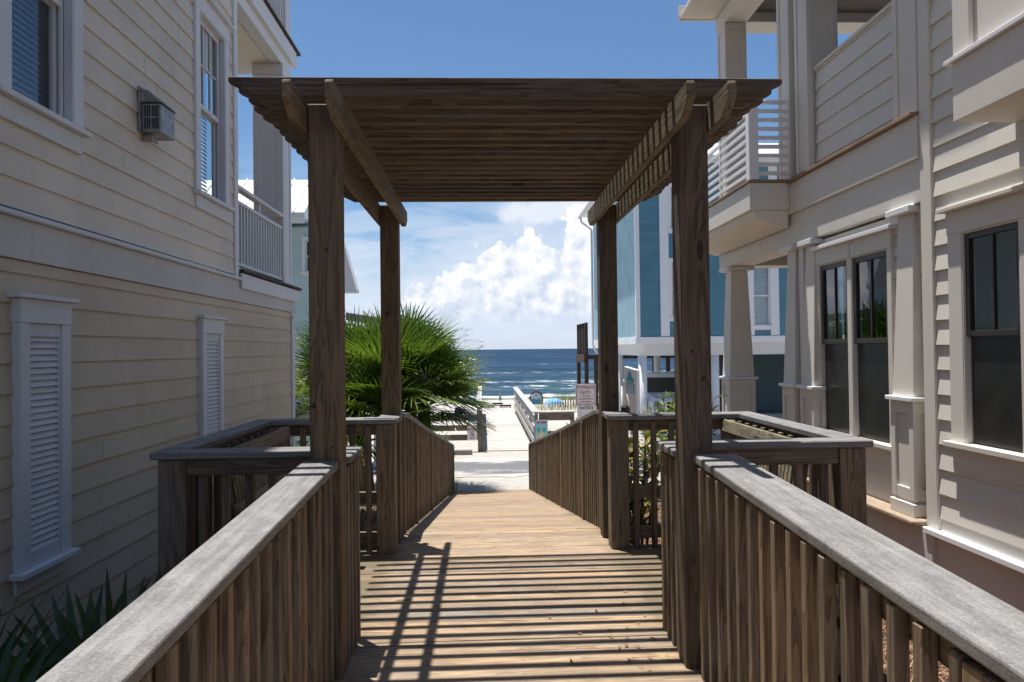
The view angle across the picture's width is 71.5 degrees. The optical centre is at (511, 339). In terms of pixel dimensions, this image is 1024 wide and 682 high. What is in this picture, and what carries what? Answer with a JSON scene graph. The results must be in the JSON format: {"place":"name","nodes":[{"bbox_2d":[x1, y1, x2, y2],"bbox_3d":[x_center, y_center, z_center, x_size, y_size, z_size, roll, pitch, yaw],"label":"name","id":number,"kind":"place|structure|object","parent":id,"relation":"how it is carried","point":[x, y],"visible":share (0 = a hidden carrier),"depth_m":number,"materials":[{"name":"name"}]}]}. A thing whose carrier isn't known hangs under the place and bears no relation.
{"place":"outdoors","nodes":[
{"label":"outdoors","id":0,"kind":"place"},
{"bbox_2d":[130,512,376,603],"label":"grass","id":1,"kind":"structure","parent":0,"point":[361,548],"depth_m":7.40,"materials":[{"name":"green plant"}]},
{"bbox_2d":[372,457,659,479],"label":"street","id":2,"kind":"structure","parent":0,"point":[489,467],"depth_m":18.01,"materials":[{"name":"white sand"}]},
{"bbox_2d":[201,0,851,349],"label":"sky","id":3,"kind":"structure","parent":0,"point":[518,274],"materials":[{"name":"blue"}]},
{"bbox_2d":[430,348,673,400],"bbox_3d":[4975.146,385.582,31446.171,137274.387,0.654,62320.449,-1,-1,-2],"label":"sea","id":4,"kind":"structure","parent":0,"point":[546,373],"depth_m":161.85,"materials":[{"name":"liquid"}]},
{"bbox_2d":[551,392,575,400],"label":"grass","id":5,"kind":"structure","parent":0,"point":[564,398],"depth_m":53.66,"materials":[{"name":"green plant"}]},
{"bbox_2d":[534,397,597,410],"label":"grass","id":6,"kind":"structure","parent":0,"point":[551,407],"depth_m":34.70,"materials":[{"name":"green plant"}]},
{"bbox_2d":[334,489,840,681],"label":"walkway","id":7,"kind":"structure","parent":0,"point":[459,586],"depth_m":4.20,"materials":[{"name":"brown wood"}]},
{"bbox_2d":[36,461,337,681],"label":"railing","id":8,"kind":"object","parent":7,"relation":"on","point":[246,595],"visible":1,"depth_m":2.08,"materials":[{"name":"brown wood"}]},
{"bbox_2d":[216,426,290,519],"bbox_3d":[-1.352,1.091,4.415,0.529,0.975,1.254,-1,-1,-2],"label":"bench","id":9,"kind":"object","parent":7,"relation":"on","point":[279,436],"visible":0.12,"depth_m":4.23,"materials":[{"name":"brown wood"}]},
{"bbox_2d":[149,417,398,663],"bbox_3d":[-1.325,1.577,4.363,1.050,2.000,1.979,-1,-1,-2],"label":"railing","id":10,"kind":"object","parent":7,"relation":"on","point":[189,508],"visible":0.5,"depth_m":3.67,"materials":[{"name":"brown wood"}]},
{"bbox_2d":[379,413,454,536],"bbox_3d":[-1.111,2.148,10.247,0.170,2.981,9.767,-1,-1,-2],"label":"railing","id":11,"kind":"object","parent":7,"relation":"on","point":[428,473],"visible":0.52,"depth_m":7.44,"materials":[{"name":"brown wood"}]},
{"bbox_2d":[228,77,781,679],"bbox_3d":[-0.034,0.641,4.479,2.564,3.644,2.930,-1,-1,-2],"label":"pergola","id":12,"kind":"object","parent":7,"relation":"on","point":[394,143],"visible":0.98,"depth_m":3.39,"materials":[{"name":"brown wood"}]},
{"bbox_2d":[528,410,625,529],"bbox_3d":[0.624,2.128,10.317,0.170,2.981,9.767,-1,-1,-2],"label":"railing","id":13,"kind":"object","parent":7,"relation":"on","point":[564,467],"visible":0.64,"depth_m":7.74,"materials":[{"name":"brown wood"}]},
{"bbox_2d":[549,590,669,671],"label":"leaf litter","id":14,"kind":"object","parent":7,"relation":"on","point":[627,637],"visible":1,"depth_m":3.57,"materials":[{"name":"brown plant"}]},
{"bbox_2d":[605,411,873,681],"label":"railing","id":15,"kind":"object","parent":7,"relation":"on","point":[835,461],"visible":0.41,"depth_m":3.80,"materials":[{"name":"brown wood"}]},
{"bbox_2d":[722,419,808,490],"bbox_3d":[1.370,1.060,4.525,0.529,0.975,1.254,-1,-1,-2],"label":"bench","id":16,"kind":"object","parent":7,"relation":"on","point":[733,429],"visible":0.14,"depth_m":4.48,"materials":[{"name":"brown wood"}]},
{"bbox_2d":[693,454,1023,681],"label":"railing","id":17,"kind":"object","parent":7,"relation":"on","point":[779,558],"visible":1,"depth_m":2.16,"materials":[{"name":"brown wood"}]},
{"bbox_2d":[348,399,948,681],"bbox_3d":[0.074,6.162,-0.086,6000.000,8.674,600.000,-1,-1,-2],"label":"ground","id":18,"kind":"structure","parent":0,"point":[492,483],"depth_m":19.76,"materials":[{"name":"white sand"}]},
{"bbox_2d":[0,569,157,681],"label":"palmetto","id":19,"kind":"object","parent":18,"relation":"on","point":[40,663],"visible":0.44,"depth_m":3.66,"materials":[{"name":"green plant"}]},
{"bbox_2d":[0,0,301,664],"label":"house","id":20,"kind":"structure","parent":18,"relation":"on","point":[132,337],"depth_m":5.64,"materials":[{"name":"beige paint"}]},
{"bbox_2d":[0,0,92,154],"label":"window","id":21,"kind":"structure","parent":20,"relation":"in","point":[62,124],"depth_m":4.91,"materials":[{"name":"white paint"}]},
{"bbox_2d":[144,0,234,222],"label":"window","id":22,"kind":"structure","parent":20,"relation":"in","point":[207,15],"depth_m":7.78,"materials":[{"name":"white paint"}]},
{"bbox_2d":[189,178,378,466],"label":"house","id":23,"kind":"structure","parent":18,"relation":"on","point":[300,260],"depth_m":17.82,"materials":[{"name":"white paint"}]},
{"bbox_2d":[300,237,308,275],"bbox_3d":[-5.027,-2.088,18.004,0.940,1.200,0.481,-1,-1,-2],"label":"window","id":24,"kind":"structure","parent":23,"relation":"in","point":[305,257],"depth_m":17.80,"materials":[{"name":"white paint"}]},
{"bbox_2d":[360,507,376,550],"bbox_3d":[-1.585,1.849,6.836,0.990,0.891,1.008,-1,-1,-2],"label":"shrub","id":25,"kind":"object","parent":18,"relation":"on","point":[362,527],"visible":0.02,"depth_m":6.81,"materials":[{"name":"green plant"}]},
{"bbox_2d":[295,300,500,490],"bbox_3d":[-2.835,1.253,14.639,5.251,4.192,4.872,-1,-1,-2],"label":"palm","id":26,"kind":"object","parent":18,"relation":"on","point":[431,363],"visible":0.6,"depth_m":14.04,"materials":[{"name":"green plant"}]},
{"bbox_2d":[417,386,482,451],"bbox_3d":[-2.681,3.109,26.887,3.150,2.000,12.170,-1,-1,-2],"label":"boardwalk rail","id":27,"kind":"object","parent":18,"relation":"on","point":[462,437],"visible":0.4,"depth_m":20.89,"materials":[{"name":"brown wood"}]},
{"bbox_2d":[467,425,476,439],"bbox_3d":[-1.169,2.731,20.836,0.290,0.450,0.017,-1,-1,-2],"label":"no parking sign","id":28,"kind":"object","parent":27,"relation":"attached to","point":[473,433],"visible":0.65,"depth_m":20.83,"materials":[{"name":"white metal"}]},
{"bbox_2d":[448,473,461,495],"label":"grass","id":29,"kind":"structure","parent":18,"relation":"on","point":[454,490],"depth_m":13.84,"materials":[{"name":"green plant"}]},
{"bbox_2d":[454,449,471,454],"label":"parking kerb","id":30,"kind":"structure","parent":18,"relation":"on","point":[465,452],"depth_m":20.27,"materials":[{"name":"grey concrete"}]},
{"bbox_2d":[482,408,528,450],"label":"beach boardwalk","id":31,"kind":"structure","parent":18,"relation":"on","point":[508,435],"depth_m":25.34,"materials":[{"name":"white wood"}]},
{"bbox_2d":[529,391,542,403],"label":"information board","id":32,"kind":"object","parent":18,"relation":"on","point":[534,397],"visible":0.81,"depth_m":40.03,"materials":[{"name":"blue wood"}]},
{"bbox_2d":[513,387,575,441],"bbox_3d":[0.951,3.027,27.280,1.280,1.688,13.480,-1,-1,-2],"label":"boardwalk rail","id":33,"kind":"object","parent":18,"relation":"on","point":[525,402],"visible":0.67,"depth_m":22.04,"materials":[{"name":"grey wood"}]},
{"bbox_2d":[535,419,547,439],"bbox_3d":[0.854,2.628,20.547,0.360,0.620,0.026,-1,-1,-2],"label":"beach sign","id":34,"kind":"object","parent":33,"relation":"attached to","point":[541,427],"visible":0.82,"depth_m":20.54,"materials":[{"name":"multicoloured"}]},
{"bbox_2d":[544,398,562,404],"bbox_3d":[2.272,3.797,39.144,1.068,1.077,1.077,0,-1,-24],"label":"beach umbrella","id":35,"kind":"object","parent":18,"relation":"on","point":[551,399],"visible":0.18,"depth_m":39.14,"materials":[{"name":"blue fabric"}]},
{"bbox_2d":[552,399,581,406],"bbox_3d":[3.724,3.105,36.360,3.690,0.886,0.059,-1,-1,24],"label":"picket fence","id":36,"kind":"object","parent":18,"relation":"on","point":[565,403],"visible":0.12,"depth_m":36.78,"materials":[{"name":"beige wood"}]},
{"bbox_2d":[575,384,595,418],"bbox_3d":[1.787,2.348,17.081,0.500,2.540,0.065,-1,-1,-2],"label":"emergency sign","id":37,"kind":"object","parent":18,"relation":"on","point":[585,394],"visible":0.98,"depth_m":17.07,"materials":[{"name":"metal"}]},
{"bbox_2d":[575,322,673,409],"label":"raised deck","id":38,"kind":"structure","parent":18,"relation":"on","point":[582,355],"depth_m":34.53,"materials":[{"name":"brown wood"}]},
{"bbox_2d":[620,386,629,412],"bbox_3d":[1.759,1.983,10.997,0.125,2.500,0.174,-1,-1,-2],"label":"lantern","id":39,"kind":"object","parent":18,"relation":"on","point":[625,408],"visible":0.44,"depth_m":11.04,"materials":[{"name":"metal"}]},
{"bbox_2d":[624,366,639,467],"bbox_3d":[2.053,1.854,12.142,0.190,2.783,0.430,-1,-1,31],"label":"picture board","id":40,"kind":"object","parent":18,"relation":"on","point":[632,388],"visible":0.55,"depth_m":12.11,"materials":[{"name":"white paint"}]},
{"bbox_2d":[629,437,658,524],"bbox_3d":[1.263,1.478,7.321,0.661,1.018,0.657,-1,-1,31],"label":"croton","id":41,"kind":"object","parent":18,"relation":"on","point":[631,460],"visible":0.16,"depth_m":7.23,"materials":[{"name":"green plant"}]},
{"bbox_2d":[629,430,667,544],"bbox_3d":[1.116,1.403,6.272,0.681,1.278,0.668,-1,-1,-2],"label":"croton","id":42,"kind":"object","parent":18,"relation":"on","point":[645,505],"visible":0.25,"depth_m":6.22,"materials":[{"name":"green plant"}]},
{"bbox_2d":[629,391,674,483],"bbox_3d":[2.022,1.327,8.968,1.088,1.344,1.088,-1,-1,-2],"label":"shrub","id":43,"kind":"object","parent":18,"relation":"on","point":[664,410],"visible":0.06,"depth_m":9.02,"materials":[{"name":"green plant"}]},
{"bbox_2d":[647,371,674,412],"bbox_3d":[5.572,2.248,26.642,2.400,2.066,5.850,-1,-1,-2],"label":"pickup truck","id":44,"kind":"object","parent":18,"relation":"on","point":[660,383],"visible":0.08,"depth_m":25.35,"materials":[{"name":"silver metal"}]},
{"bbox_2d":[657,395,728,439],"bbox_3d":[1.661,1.244,6.614,0.633,1.451,0.647,0,-1,-21],"label":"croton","id":45,"kind":"object","parent":18,"relation":"on","point":[713,432],"visible":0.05,"depth_m":6.61,"materials":[{"name":"green plant"}]},
{"bbox_2d":[578,143,843,434],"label":"house","id":46,"kind":"structure","parent":18,"relation":"on","point":[645,281],"depth_m":24.39,"materials":[{"name":"teal paint"}]},
{"bbox_2d":[660,258,673,320],"bbox_3d":[5.816,-1.713,24.436,1.400,2.270,0.471,-1,-1,-2],"label":"window","id":47,"kind":"structure","parent":46,"relation":"in","point":[671,316],"depth_m":24.24,"materials":[{"name":"white paint"}]},
{"bbox_2d":[667,183,671,232],"bbox_3d":[5.783,-4.503,24.475,1.400,1.850,0.471,-1,-1,-2],"label":"window","id":48,"kind":"structure","parent":46,"relation":"in","point":[669,229],"depth_m":24.27,"materials":[{"name":"white paint"}]},
{"bbox_2d":[751,268,774,329],"bbox_3d":[8.547,-1.494,24.543,1.220,2.430,0.471,-1,-1,-2],"label":"window","id":49,"kind":"structure","parent":46,"relation":"in","point":[762,310],"depth_m":24.52,"materials":[{"name":"white paint"}]},
{"bbox_2d":[631,499,948,681],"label":"pine straw","id":50,"kind":"object","parent":18,"relation":"on","point":[884,627],"visible":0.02,"depth_m":4.13,"materials":[{"name":"brown plant"}]},
{"bbox_2d":[678,0,1023,611],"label":"house","id":51,"kind":"structure","parent":18,"relation":"on","point":[895,191],"depth_m":5.76,"materials":[{"name":"beige paint"}]},
{"bbox_2d":[815,242,886,436],"bbox_3d":[3.340,0.073,6.990,0.461,2.070,1.170,-1,-1,-2],"label":"window","id":52,"kind":"structure","parent":51,"relation":"in","point":[835,355],"depth_m":7.03,"materials":[{"name":"beige paint"}]},
{"bbox_2d":[849,229,895,464],"bbox_3d":[3.366,0.063,6.341,0.461,2.070,1.200,-1,-1,-2],"label":"window","id":53,"kind":"structure","parent":51,"relation":"in","point":[873,358],"depth_m":6.33,"materials":[{"name":"beige paint"}]},
{"bbox_2d":[935,183,1023,484],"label":"window","id":54,"kind":"structure","parent":51,"relation":"in","point":[987,366],"depth_m":4.83,"materials":[{"name":"beige paint"}]}
]}

